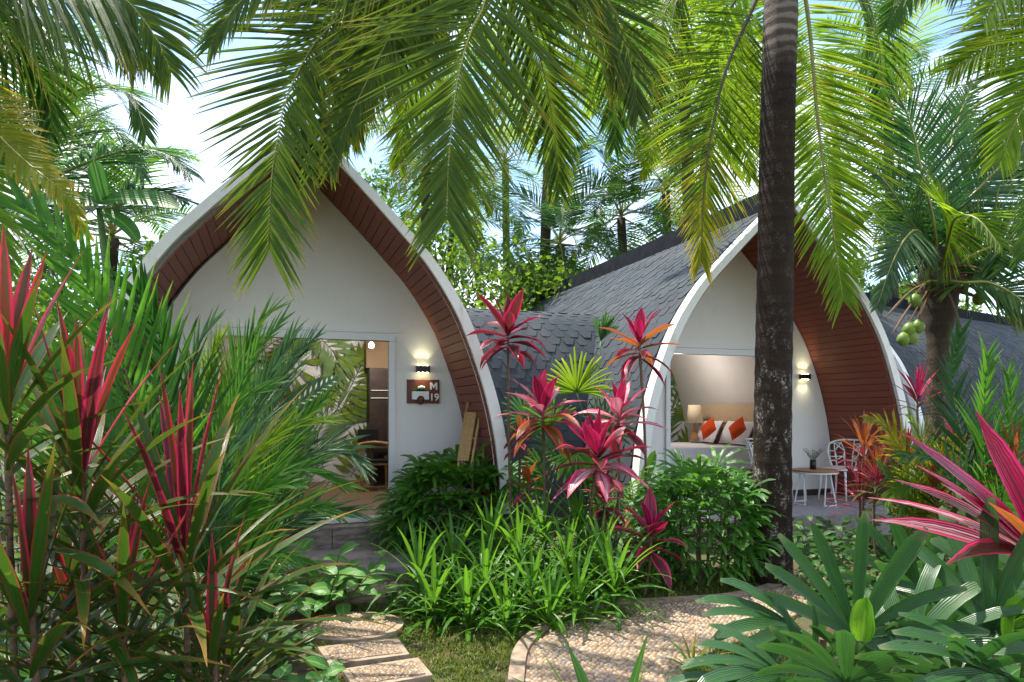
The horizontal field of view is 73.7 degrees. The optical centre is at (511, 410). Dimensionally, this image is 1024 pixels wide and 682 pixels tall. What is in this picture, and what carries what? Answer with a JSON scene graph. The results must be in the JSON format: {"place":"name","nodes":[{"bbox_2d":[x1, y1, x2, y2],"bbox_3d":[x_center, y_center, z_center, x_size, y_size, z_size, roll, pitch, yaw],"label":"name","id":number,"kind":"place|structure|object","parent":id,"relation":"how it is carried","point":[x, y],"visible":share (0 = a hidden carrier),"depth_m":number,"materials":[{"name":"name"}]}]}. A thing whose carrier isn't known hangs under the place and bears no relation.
{"place":"outdoors","nodes":[
{"label":"outdoors","id":0,"kind":"place"},
{"bbox_2d":[34,211,269,370],"bbox_3d":[-6.013,-0.862,13.292,5.254,4.972,5.877,0,0,0],"label":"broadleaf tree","id":1,"kind":"object","parent":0,"point":[148,244],"visible":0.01,"depth_m":11.29,"materials":[{"name":"green plant"}]},
{"bbox_2d":[0,426,1023,681],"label":"ground","id":2,"kind":"structure","parent":0,"point":[302,672],"depth_m":5.31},
{"bbox_2d":[0,13,129,249],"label":"coconut palm","id":3,"kind":"object","parent":2,"relation":"on","point":[104,81],"visible":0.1,"depth_m":15.03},
{"bbox_2d":[11,243,120,506],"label":"broadleaf tree","id":4,"kind":"object","parent":2,"relation":"on","point":[38,307],"visible":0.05,"depth_m":9.95,"materials":[{"name":"green plant"}]},
{"bbox_2d":[0,421,140,642],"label":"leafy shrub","id":5,"kind":"object","parent":2,"relation":"on","point":[17,554],"visible":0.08,"depth_m":4.63,"materials":[{"name":"green plant"}]},
{"bbox_2d":[0,226,169,676],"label":"ti plant","id":6,"kind":"object","parent":2,"relation":"on","point":[16,374],"visible":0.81,"depth_m":2.29,"materials":[{"name":"red plant"}]},
{"bbox_2d":[0,486,193,681],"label":"ti plant","id":7,"kind":"object","parent":2,"relation":"on","point":[59,576],"visible":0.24,"depth_m":2.68,"materials":[{"name":"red plant"}]},
{"bbox_2d":[0,590,199,681],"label":"leafy shrub","id":8,"kind":"object","parent":2,"relation":"on","point":[23,676],"visible":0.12,"depth_m":2.93,"materials":[{"name":"green plant"}]},
{"bbox_2d":[0,271,202,617],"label":"areca palm","id":9,"kind":"object","parent":2,"relation":"on","point":[39,460],"visible":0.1,"depth_m":4.62,"materials":[{"name":"green plant"}]},
{"bbox_2d":[0,90,204,327],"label":"coconut palm","id":10,"kind":"object","parent":2,"relation":"on","point":[115,242],"visible":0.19,"depth_m":12.79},
{"bbox_2d":[26,160,179,310],"bbox_3d":[-4.660,-0.626,8.175,1.835,4.453,1.085,0,0,0],"label":"banana plant","id":11,"kind":"object","parent":2,"relation":"on","point":[100,189],"visible":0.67,"depth_m":7.77,"materials":[{"name":"green plant"}]},
{"bbox_2d":[0,29,212,278],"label":"coconut palm","id":12,"kind":"object","parent":2,"relation":"on","point":[141,124],"visible":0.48,"depth_m":8.91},
{"bbox_2d":[0,0,227,284],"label":"coconut palm","id":13,"kind":"object","parent":2,"relation":"on","point":[24,32],"visible":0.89,"depth_m":4.21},
{"bbox_2d":[0,444,228,681],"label":"ti plant","id":14,"kind":"object","parent":2,"relation":"on","point":[36,524],"visible":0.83,"depth_m":2.18,"materials":[{"name":"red plant"}]},
{"bbox_2d":[0,170,239,604],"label":"areca palm","id":15,"kind":"object","parent":2,"relation":"on","point":[146,326],"visible":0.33,"depth_m":3.98,"materials":[{"name":"green plant"}]},
{"bbox_2d":[3,572,237,681],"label":"leafy shrub","id":16,"kind":"object","parent":2,"relation":"on","point":[162,618],"visible":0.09,"depth_m":3.21,"materials":[{"name":"green plant"}]},
{"bbox_2d":[0,290,278,681],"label":"ti plant","id":17,"kind":"object","parent":2,"relation":"on","point":[81,397],"visible":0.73,"depth_m":2.43,"materials":[{"name":"red plant"}]},
{"bbox_2d":[0,454,323,681],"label":"ti plant","id":18,"kind":"object","parent":2,"relation":"on","point":[129,537],"visible":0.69,"depth_m":2.39,"materials":[{"name":"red plant"}]},
{"bbox_2d":[0,353,402,681],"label":"ti plant","id":19,"kind":"object","parent":2,"relation":"on","point":[175,481],"visible":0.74,"depth_m":2.57,"materials":[{"name":"red plant"}]},
{"bbox_2d":[91,508,325,681],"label":"ti plant","id":20,"kind":"object","parent":2,"relation":"on","point":[216,628],"visible":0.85,"depth_m":2.50,"materials":[{"name":"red plant"}]},
{"bbox_2d":[110,414,331,594],"bbox_3d":[-1.673,0.814,3.771,1.277,1.593,0.766,0,0,43],"label":"areca palm","id":21,"kind":"object","parent":2,"relation":"on","point":[226,511],"visible":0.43,"depth_m":3.74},
{"bbox_2d":[137,543,346,681],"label":"ti plant","id":22,"kind":"object","parent":2,"relation":"on","point":[234,626],"visible":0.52,"depth_m":3.03,"materials":[{"name":"green plant"}]},
{"bbox_2d":[189,554,296,624],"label":"leafy shrub","id":23,"kind":"object","parent":2,"relation":"on","point":[257,613],"visible":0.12,"depth_m":4.99,"materials":[{"name":"green plant"}]},
{"bbox_2d":[160,299,369,608],"bbox_3d":[-2.102,0.449,4.832,1.127,2.332,2.987,0,0,-40],"label":"areca palm","id":24,"kind":"object","parent":2,"relation":"on","point":[263,388],"visible":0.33,"depth_m":4.37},
{"bbox_2d":[154,292,378,605],"bbox_3d":[-1.888,0.332,5.072,1.989,2.564,0.708,0,0,26],"label":"areca palm","id":25,"kind":"object","parent":2,"relation":"on","point":[284,448],"visible":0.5,"depth_m":5.00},
{"bbox_2d":[218,598,324,670],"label":"leafy shrub","id":26,"kind":"object","parent":2,"relation":"on","point":[300,635],"visible":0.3,"depth_m":4.26,"materials":[{"name":"green plant"}]},
{"bbox_2d":[47,116,513,599],"bbox_3d":[-2.935,-0.609,9.840,4.228,4.544,7.231,0,0,-16],"label":"arched cabin","id":27,"kind":"object","parent":2,"relation":"on","point":[360,283],"visible":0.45,"depth_m":7.68,"materials":[{"name":"paint"}]},
{"bbox_2d":[364,341,387,368],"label":"wall panel","id":28,"kind":"structure","parent":27,"relation":"attached to","point":[376,356],"depth_m":11.79,"materials":[{"name":"brown"}]},
{"bbox_2d":[367,368,387,481],"bbox_3d":[-2.107,0.250,11.928,0.800,1.960,0.423,0,0,-19],"label":"wardrobe","id":29,"kind":"object","parent":27,"relation":"on","point":[377,398],"visible":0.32,"depth_m":11.68,"materials":[{"name":"brown wood"}]},
{"bbox_2d":[407,379,438,404],"bbox_3d":[-1.036,-0.223,8.020,0.386,0.294,0.103,0,0,-19],"label":"number sign","id":30,"kind":"object","parent":27,"relation":"attached to","point":[419,391],"visible":1,"depth_m":8.01,"materials":[{"name":"brown wood"}]},
{"bbox_2d":[456,402,485,484],"bbox_3d":[-0.429,0.347,7.540,0.290,0.902,0.606,0,0,17],"label":"bamboo rack","id":31,"kind":"object","parent":27,"relation":"attached to","point":[467,446],"visible":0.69,"depth_m":7.51,"materials":[{"name":"wicker"}]},
{"bbox_2d":[272,656,345,681],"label":"leafy shrub","id":32,"kind":"object","parent":2,"relation":"on","point":[333,668],"visible":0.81,"depth_m":3.67,"materials":[{"name":"green plant"}]},
{"bbox_2d":[247,538,390,617],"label":"leafy shrub","id":33,"kind":"object","parent":2,"relation":"on","point":[323,593],"visible":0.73,"depth_m":5.26,"materials":[{"name":"green plant"}]},
{"bbox_2d":[230,521,415,577],"bbox_3d":[-2.076,1.445,7.035,2.400,0.350,1.230,0,0,-19],"label":"cabin step","id":34,"kind":"object","parent":2,"relation":"on","point":[333,538],"visible":0.24,"depth_m":7.34,"materials":[{"name":"stone"}]},
{"bbox_2d":[302,612,402,644],"bbox_3d":[-1.150,1.579,4.946,0.720,0.081,0.660,0,0,0],"label":"stepping stone","id":35,"kind":"object","parent":2,"relation":"on","point":[355,631],"visible":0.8,"depth_m":4.85,"materials":[{"name":"stone"}]},
{"bbox_2d":[317,637,409,667],"bbox_3d":[-0.966,1.579,4.421,0.534,0.081,0.354,0,0,-21],"label":"stepping stone","id":36,"kind":"object","parent":2,"relation":"on","point":[355,654],"visible":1,"depth_m":4.37,"materials":[{"name":"stone"}]},
{"bbox_2d":[328,581,403,607],"bbox_3d":[-1.273,1.579,5.865,0.672,0.081,0.470,0,0,-23],"label":"stepping stone","id":37,"kind":"object","parent":2,"relation":"on","point":[368,598],"visible":0.21,"depth_m":5.69,"materials":[{"name":"concrete"}]},
{"bbox_2d":[341,657,432,681],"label":"stepping stone","id":38,"kind":"object","parent":2,"relation":"on","point":[411,670],"visible":0.99,"depth_m":4.03,"materials":[{"name":"stone"}]},
{"bbox_2d":[357,519,474,628],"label":"strap leaf plant","id":39,"kind":"object","parent":2,"relation":"on","point":[418,552],"visible":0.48,"depth_m":5.36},
{"bbox_2d":[358,157,475,282],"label":"broadleaf tree","id":40,"kind":"object","parent":2,"relation":"on","point":[392,191],"visible":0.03,"depth_m":17.00,"materials":[{"name":"green plant"}]},
{"bbox_2d":[364,544,495,642],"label":"strap leaf plant","id":41,"kind":"object","parent":2,"relation":"on","point":[437,587],"visible":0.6,"depth_m":5.07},
{"bbox_2d":[181,0,688,300],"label":"coconut palm","id":42,"kind":"object","parent":2,"relation":"on","point":[375,47],"visible":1,"depth_m":4.49,"materials":[{"name":"plant"}]},
{"bbox_2d":[342,47,535,248],"bbox_3d":[-2.290,-4.378,19.058,6.248,11.964,6.023,0,0,0],"label":"coconut palm","id":43,"kind":"object","parent":2,"relation":"on","point":[427,174],"visible":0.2,"depth_m":19.24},
{"bbox_2d":[364,440,543,560],"bbox_3d":[-0.615,0.957,7.348,1.968,1.312,1.575,0,0,0],"label":"leafy shrub","id":44,"kind":"object","parent":2,"relation":"on","point":[411,498],"visible":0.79,"depth_m":7.10,"materials":[{"name":"green plant"}]},
{"bbox_2d":[390,154,521,305],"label":"broadleaf tree","id":45,"kind":"object","parent":2,"relation":"on","point":[443,229],"visible":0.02,"depth_m":21.27,"materials":[{"name":"green plant"}]},
{"bbox_2d":[402,510,509,609],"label":"strap leaf plant","id":46,"kind":"object","parent":2,"relation":"on","point":[456,544],"visible":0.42,"depth_m":5.71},
{"bbox_2d":[377,140,536,305],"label":"coconut palm","id":47,"kind":"object","parent":2,"relation":"on","point":[507,200],"visible":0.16,"depth_m":20.95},
{"bbox_2d":[397,552,531,646],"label":"strap leaf plant","id":48,"kind":"object","parent":2,"relation":"on","point":[465,585],"visible":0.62,"depth_m":4.96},
{"bbox_2d":[399,197,534,310],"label":"broadleaf tree","id":49,"kind":"object","parent":2,"relation":"on","point":[454,281],"visible":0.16,"depth_m":13.80,"materials":[{"name":"green plant"}]},
{"bbox_2d":[411,519,541,633],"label":"strap leaf plant","id":50,"kind":"object","parent":2,"relation":"on","point":[484,555],"visible":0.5,"depth_m":5.27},
{"bbox_2d":[435,493,540,596],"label":"strap leaf plant","id":51,"kind":"object","parent":2,"relation":"on","point":[489,527],"visible":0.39,"depth_m":5.87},
{"bbox_2d":[467,288,545,562],"bbox_3d":[-0.055,0.225,6.573,0.783,2.751,0.812,0,0,0],"label":"ti plant","id":52,"kind":"object","parent":2,"relation":"on","point":[505,322],"visible":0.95,"depth_m":6.56,"materials":[{"name":"red plant"}]},
{"bbox_2d":[409,79,604,302],"bbox_3d":[-0.209,-5.615,24.014,6.651,14.454,6.753,0,0,30],"label":"coconut palm","id":53,"kind":"object","parent":2,"relation":"on","point":[502,176],"visible":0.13,"depth_m":23.70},
{"bbox_2d":[447,552,566,646],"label":"strap leaf plant","id":54,"kind":"object","parent":2,"relation":"on","point":[501,600],"visible":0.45,"depth_m":4.94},
{"bbox_2d":[0,534,1020,681],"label":"ground cover","id":55,"kind":"object","parent":2,"relation":"on","point":[388,600],"visible":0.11,"depth_m":5.85,"materials":[{"name":"green plant"}]},
{"bbox_2d":[458,503,572,619],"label":"strap leaf plant","id":56,"kind":"object","parent":2,"relation":"on","point":[509,535],"visible":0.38,"depth_m":5.66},
{"bbox_2d":[508,460,547,538],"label":"ti plant","id":57,"kind":"object","parent":2,"relation":"on","point":[527,472],"visible":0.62,"depth_m":6.58,"materials":[{"name":"orange plant"}]},
{"bbox_2d":[465,308,597,530],"bbox_3d":[-0.010,0.014,10.763,3.515,3.211,3.255,0,0,-19],"label":"roof vault","id":58,"kind":"object","parent":2,"relation":"on","point":[559,336],"visible":0.27,"depth_m":9.65,"materials":[{"name":"tile"}]},
{"bbox_2d":[469,231,595,310],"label":"broadleaf tree","id":59,"kind":"object","parent":2,"relation":"on","point":[535,280],"visible":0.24,"depth_m":15.37,"materials":[{"name":"green plant"}]},
{"bbox_2d":[471,532,600,637],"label":"strap leaf plant","id":60,"kind":"object","parent":2,"relation":"on","point":[534,570],"visible":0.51,"depth_m":5.11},
{"bbox_2d":[495,369,583,545],"bbox_3d":[0.259,0.605,6.182,0.857,1.990,0.796,0,0,0],"label":"ti plant","id":61,"kind":"object","parent":2,"relation":"on","point":[545,393],"visible":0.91,"depth_m":6.14,"materials":[{"name":"pink plant"}]},
{"bbox_2d":[493,485,600,601],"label":"strap leaf plant","id":62,"kind":"object","parent":2,"relation":"on","point":[543,511],"visible":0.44,"depth_m":5.97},
{"bbox_2d":[495,549,612,641],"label":"strap leaf plant","id":63,"kind":"object","parent":2,"relation":"on","point":[546,603],"visible":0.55,"depth_m":4.95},
{"bbox_2d":[456,1,654,286],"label":"coconut palm","id":64,"kind":"object","parent":2,"relation":"on","point":[545,233],"visible":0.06,"depth_m":17.94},
{"bbox_2d":[476,143,641,309],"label":"coconut palm","id":65,"kind":"object","parent":2,"relation":"on","point":[559,216],"visible":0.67,"depth_m":16.52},
{"bbox_2d":[507,504,621,617],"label":"strap leaf plant","id":66,"kind":"object","parent":2,"relation":"on","point":[569,534],"visible":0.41,"depth_m":5.56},
{"bbox_2d":[299,565,834,681],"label":"grass","id":67,"kind":"structure","parent":2,"relation":"on","point":[460,667],"depth_m":4.65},
{"bbox_2d":[500,311,636,536],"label":"fan palm","id":68,"kind":"object","parent":2,"relation":"on","point":[571,385],"visible":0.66,"depth_m":7.00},
{"bbox_2d":[525,483,634,594],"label":"strap leaf plant","id":69,"kind":"object","parent":2,"relation":"on","point":[580,525],"visible":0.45,"depth_m":5.97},
{"bbox_2d":[510,629,649,681],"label":"strap leaf plant","id":70,"kind":"object","parent":2,"relation":"on","point":[582,676],"visible":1,"depth_m":3.00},
{"bbox_2d":[516,537,648,631],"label":"strap leaf plant","id":71,"kind":"object","parent":2,"relation":"on","point":[578,580],"visible":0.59,"depth_m":5.07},
{"bbox_2d":[542,408,648,583],"bbox_3d":[0.735,0.780,5.894,0.945,1.642,0.868,0,0,31],"label":"ti plant","id":72,"kind":"object","parent":2,"relation":"on","point":[594,437],"visible":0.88,"depth_m":5.85,"materials":[{"name":"pink plant"}]},
{"bbox_2d":[550,502,659,613],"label":"strap leaf plant","id":73,"kind":"object","parent":2,"relation":"on","point":[601,569],"visible":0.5,"depth_m":5.57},
{"bbox_2d":[581,467,631,560],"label":"ti plant","id":74,"kind":"object","parent":2,"relation":"on","point":[599,513],"visible":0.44,"depth_m":6.26,"materials":[{"name":"red plant"}]},
{"bbox_2d":[556,522,676,630],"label":"strap leaf plant","id":75,"kind":"object","parent":2,"relation":"on","point":[614,585],"visible":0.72,"depth_m":5.27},
{"bbox_2d":[551,131,682,269],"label":"coconut palm","id":76,"kind":"object","parent":2,"relation":"on","point":[623,196],"visible":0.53,"depth_m":18.82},
{"bbox_2d":[573,377,670,559],"bbox_3d":[1.010,0.640,6.318,0.914,1.922,0.732,0,0,0],"label":"ti plant","id":77,"kind":"object","parent":2,"relation":"on","point":[618,404],"visible":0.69,"depth_m":6.28,"materials":[{"name":"pink plant"}]},
{"bbox_2d":[572,474,684,556],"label":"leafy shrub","id":78,"kind":"object","parent":2,"relation":"on","point":[629,494],"visible":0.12,"depth_m":7.33,"materials":[{"name":"green plant"}]},
{"bbox_2d":[598,307,678,498],"bbox_3d":[1.250,0.291,6.726,0.793,2.620,0.733,0,0,0],"label":"ti plant","id":79,"kind":"object","parent":2,"relation":"on","point":[637,327],"visible":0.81,"depth_m":6.68,"materials":[{"name":"pink plant"}]},
{"bbox_2d":[606,487,687,596],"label":"ti plant","id":80,"kind":"object","parent":2,"relation":"on","point":[652,517],"visible":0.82,"depth_m":5.68,"materials":[{"name":"pink plant"}]},
{"bbox_2d":[570,84,751,264],"bbox_3d":[4.609,-3.834,20.005,5.770,10.879,5.290,0,0,-25],"label":"coconut palm","id":81,"kind":"object","parent":2,"relation":"on","point":[663,196],"visible":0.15,"depth_m":19.81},
{"bbox_2d":[573,0,810,224],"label":"coconut palm","id":82,"kind":"object","parent":2,"relation":"on","point":[647,153],"visible":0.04,"depth_m":15.60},
{"bbox_2d":[611,444,794,587],"bbox_3d":[1.810,0.960,6.494,1.750,1.280,1.473,0,0,0],"label":"leafy shrub","id":83,"kind":"object","parent":2,"relation":"on","point":[739,485],"visible":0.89,"depth_m":6.20,"materials":[{"name":"green plant"}]},
{"bbox_2d":[600,0,839,218],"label":"coconut palm","id":84,"kind":"object","parent":2,"relation":"on","point":[760,3],"visible":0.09,"depth_m":15.36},
{"bbox_2d":[527,193,914,535],"bbox_3d":[2.269,-0.608,12.793,4.814,4.542,8.604,0,0,-19],"label":"arched cabin","id":85,"kind":"object","parent":2,"relation":"on","point":[847,362],"visible":0.41,"depth_m":9.92,"materials":[{"name":"paint"}]},
{"bbox_2d":[671,404,753,482],"bbox_3d":[3.029,0.545,12.209,2.197,1.350,1.852,0,0,-19],"label":"bed","id":86,"kind":"object","parent":85,"relation":"on","point":[724,413],"visible":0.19,"depth_m":11.99,"materials":[{"name":"fabric"}]},
{"bbox_2d":[718,421,752,444],"bbox_3d":[3.951,0.380,12.011,0.313,0.406,0.760,0,0,-19],"label":"pillow","id":87,"kind":"object","parent":86,"relation":"on","point":[725,437],"visible":0.67,"depth_m":11.83,"materials":[{"name":"white fabric"}]},
{"bbox_2d":[577,0,926,585],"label":"coconut palm","id":88,"kind":"object","parent":2,"relation":"on","point":[775,136],"visible":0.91,"depth_m":6.70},
{"bbox_2d":[671,488,915,550],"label":"patio","id":89,"kind":"structure","parent":2,"relation":"on","point":[813,506],"depth_m":8.81,"materials":[{"name":"concrete"}]},
{"bbox_2d":[792,468,838,506],"bbox_3d":[4.180,1.044,9.414,0.600,0.480,0.600,0,0,0],"label":"coffee table","id":90,"kind":"object","parent":89,"relation":"on","point":[819,471],"visible":0.91,"depth_m":9.24,"materials":[{"name":"brown wood"}]},
{"bbox_2d":[817,439,867,502],"bbox_3d":[4.802,0.849,9.893,0.625,0.875,0.623,0,0,-35],"label":"openwork chair","id":91,"kind":"object","parent":89,"relation":"on","point":[835,442],"visible":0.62,"depth_m":10.05,"materials":[{"name":"white plastic"}]},
{"bbox_2d":[793,529,854,574],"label":"leafy shrub","id":92,"kind":"object","parent":2,"relation":"on","point":[815,555],"visible":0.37,"depth_m":6.56,"materials":[{"name":"green plant"}]},
{"bbox_2d":[795,560,878,600],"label":"leafy shrub","id":93,"kind":"object","parent":2,"relation":"on","point":[842,567],"visible":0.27,"depth_m":5.67,"materials":[{"name":"green plant"}]},
{"bbox_2d":[792,515,882,560],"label":"leafy shrub","id":94,"kind":"object","parent":2,"relation":"on","point":[827,523],"visible":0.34,"depth_m":7.37,"materials":[{"name":"green plant"}]},
{"bbox_2d":[752,44,934,252],"bbox_3d":[10.512,-4.968,22.081,6.072,13.148,6.064,0,0,0],"label":"coconut palm","id":95,"kind":"object","parent":2,"relation":"on","point":[819,165],"visible":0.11,"depth_m":21.90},
{"bbox_2d":[666,493,1023,681],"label":"leafy plant","id":96,"kind":"object","parent":2,"relation":"on","point":[954,613],"visible":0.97,"depth_m":1.91,"materials":[{"name":"green plant"}]},
{"bbox_2d":[826,409,888,510],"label":"ti plant","id":97,"kind":"object","parent":2,"relation":"on","point":[863,434],"visible":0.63,"depth_m":6.99,"materials":[{"name":"orange plant"}]},
{"bbox_2d":[819,453,897,521],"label":"ti plant","id":98,"kind":"object","parent":2,"relation":"on","point":[859,489],"visible":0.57,"depth_m":6.98,"materials":[{"name":"red plant"}]},
{"bbox_2d":[840,441,896,576],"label":"ti plant","id":99,"kind":"object","parent":2,"relation":"on","point":[877,453],"visible":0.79,"depth_m":6.60,"materials":[{"name":"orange plant"}]},
{"bbox_2d":[794,0,1020,297],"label":"coconut palm","id":100,"kind":"object","parent":2,"relation":"on","point":[917,45],"visible":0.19,"depth_m":18.36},
{"bbox_2d":[859,406,973,561],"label":"areca palm","id":101,"kind":"object","parent":2,"relation":"on","point":[902,491],"visible":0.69,"depth_m":6.16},
{"bbox_2d":[881,359,956,483],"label":"ti plant","id":102,"kind":"object","parent":2,"relation":"on","point":[917,393],"visible":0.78,"depth_m":8.58,"materials":[{"name":"pink plant"}]},
{"bbox_2d":[842,233,1003,314],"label":"broadleaf tree","id":103,"kind":"object","parent":2,"relation":"on","point":[905,290],"visible":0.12,"depth_m":26.76,"materials":[{"name":"green plant"}]},
{"bbox_2d":[836,52,1023,516],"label":"coconut palm","id":104,"kind":"object","parent":2,"relation":"on","point":[923,225],"visible":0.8,"depth_m":9.82,"materials":[{"name":"green plant"}]},
{"bbox_2d":[899,459,970,523],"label":"ti plant","id":105,"kind":"object","parent":2,"relation":"on","point":[935,482],"visible":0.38,"depth_m":5.98,"materials":[{"name":"orange plant"}]},
{"bbox_2d":[864,292,1023,484],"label":"arched cabin","id":106,"kind":"object","parent":2,"relation":"on","point":[910,357],"visible":0.28,"depth_m":16.62,"materials":[{"name":"tile"}]},
{"bbox_2d":[868,412,1023,564],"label":"ti plant","id":107,"kind":"object","parent":2,"relation":"on","point":[1009,467],"visible":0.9,"depth_m":1.88,"materials":[{"name":"pink plant"}]},
{"bbox_2d":[871,0,1023,271],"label":"coconut palm","id":108,"kind":"object","parent":2,"relation":"on","point":[998,41],"visible":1,"depth_m":5.55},
{"bbox_2d":[888,313,1023,565],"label":"areca palm","id":109,"kind":"object","parent":2,"relation":"on","point":[979,444],"visible":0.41,"depth_m":5.49,"materials":[{"name":"green plant"}]},
{"bbox_2d":[0,0,1023,340],"label":"sky","id":110,"kind":"structure","parent":0,"point":[180,129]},
{"bbox_2d":[507,565,852,681],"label":"garden path","id":111,"kind":"structure","parent":0,"point":[604,651],"depth_m":4.64,"materials":[{"name":"gravel"}]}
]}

